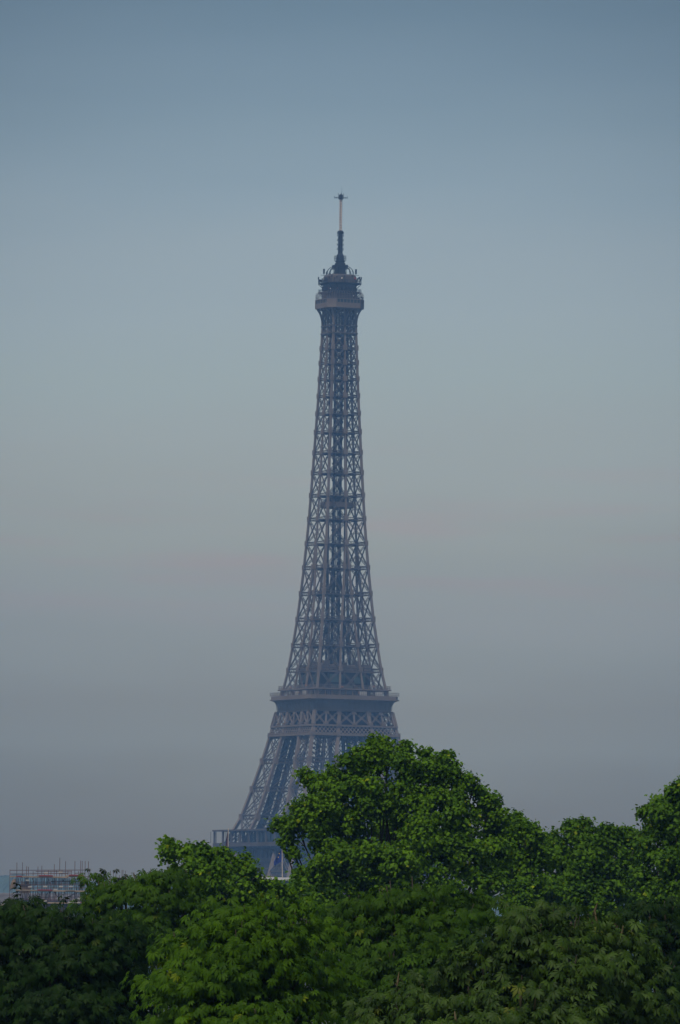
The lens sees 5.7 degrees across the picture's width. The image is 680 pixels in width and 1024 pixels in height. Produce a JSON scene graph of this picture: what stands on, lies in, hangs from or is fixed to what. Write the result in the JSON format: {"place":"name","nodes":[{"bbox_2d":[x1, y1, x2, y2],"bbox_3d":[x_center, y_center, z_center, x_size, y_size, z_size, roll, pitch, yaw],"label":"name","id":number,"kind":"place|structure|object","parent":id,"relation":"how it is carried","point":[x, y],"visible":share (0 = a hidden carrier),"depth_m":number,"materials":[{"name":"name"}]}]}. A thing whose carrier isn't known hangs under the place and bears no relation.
{"place":"outdoors","nodes":[
{"label":"outdoors","id":0,"kind":"place"},
{"bbox_2d":[0,881,95,958],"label":"slate roofed building","id":1,"kind":"structure","parent":0,"point":[3,896],"depth_m":1004.55,"materials":[{"name":"stone"}]},
{"bbox_2d":[9,860,92,903],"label":"scaffolding","id":2,"kind":"object","parent":1,"relation":"on","point":[26,882],"visible":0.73,"depth_m":998.94,"materials":[{"name":"metal"}]},
{"bbox_2d":[0,873,655,966],"bbox_3d":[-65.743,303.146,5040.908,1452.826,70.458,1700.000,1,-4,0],"label":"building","id":3,"kind":"structure","parent":0,"point":[5,880],"depth_m":4858.48,"materials":[{"name":"grey"}]},
{"bbox_2d":[0,0,679,895],"label":"sky","id":4,"kind":"structure","parent":0,"point":[172,172],"materials":[{"name":"blue"}]},
{"label":"ground","id":5,"kind":"structure","parent":0,"visible":0},
{"bbox_2d":[0,882,179,1023],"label":"chestnut tree","id":6,"kind":"object","parent":5,"relation":"on","point":[70,971],"visible":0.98,"depth_m":92.40,"materials":[{"name":"green plant"}]},
{"bbox_2d":[100,871,125,908],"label":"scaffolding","id":7,"kind":"object","parent":5,"relation":"on","point":[115,882],"visible":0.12,"depth_m":1001.21,"materials":[{"name":"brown metal"}]},
{"bbox_2d":[65,863,235,1020],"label":"chestnut tree","id":8,"kind":"object","parent":5,"relation":"on","point":[152,891],"visible":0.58,"depth_m":123.67,"materials":[{"name":"green plant"}]},
{"bbox_2d":[225,828,228,849],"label":"flagpole","id":9,"kind":"object","parent":5,"relation":"on","point":[227,841],"visible":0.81,"depth_m":1498.48,"materials":[{"name":"white metal"}]},
{"bbox_2d":[154,834,312,922],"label":"plane tree","id":10,"kind":"object","parent":5,"relation":"on","point":[217,870],"visible":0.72,"depth_m":176.22,"materials":[{"name":"green plant"}]},
{"bbox_2d":[118,888,378,1023],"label":"chestnut tree","id":11,"kind":"object","parent":5,"relation":"on","point":[259,964],"visible":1,"depth_m":87.65,"materials":[{"name":"green plant"}]},
{"bbox_2d":[235,876,346,996],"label":"building","id":12,"kind":"structure","parent":5,"relation":"on","point":[281,878],"depth_m":1498.67,"materials":[{"name":"metal"}]},
{"bbox_2d":[274,850,282,877],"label":"flagpole","id":13,"kind":"object","parent":12,"relation":"on","point":[279,858],"visible":0.94,"depth_m":1501.17,"materials":[{"name":"beige paint"}]},
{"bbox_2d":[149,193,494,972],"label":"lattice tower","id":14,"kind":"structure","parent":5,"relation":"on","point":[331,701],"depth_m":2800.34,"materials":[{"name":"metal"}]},
{"bbox_2d":[263,731,519,965],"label":"plane tree","id":15,"kind":"object","parent":5,"relation":"on","point":[415,835],"visible":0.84,"depth_m":197.47,"materials":[{"name":"green plant"}]},
{"bbox_2d":[298,879,528,1023],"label":"chestnut tree","id":16,"kind":"object","parent":5,"relation":"on","point":[387,955],"visible":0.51,"depth_m":101.72,"materials":[{"name":"green plant"}]},
{"bbox_2d":[330,894,679,1023],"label":"chestnut tree","id":17,"kind":"object","parent":5,"relation":"on","point":[550,974],"visible":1,"depth_m":78.93,"materials":[{"name":"green plant"}]},
{"bbox_2d":[498,808,569,936],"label":"plane tree","id":18,"kind":"object","parent":5,"relation":"on","point":[537,849],"visible":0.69,"depth_m":207.20,"materials":[{"name":"green plant"}]},
{"bbox_2d":[543,814,651,991],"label":"plane tree","id":19,"kind":"object","parent":5,"relation":"on","point":[595,867],"visible":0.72,"depth_m":211.25,"materials":[{"name":"green plant"}]},
{"bbox_2d":[598,891,679,1023],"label":"chestnut tree","id":20,"kind":"object","parent":5,"relation":"on","point":[660,920],"visible":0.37,"depth_m":106.11,"materials":[{"name":"green plant"}]},
{"bbox_2d":[626,775,679,936],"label":"plane tree","id":21,"kind":"object","parent":5,"relation":"on","point":[659,815],"visible":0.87,"depth_m":191.48,"materials":[{"name":"green plant"}]}
]}

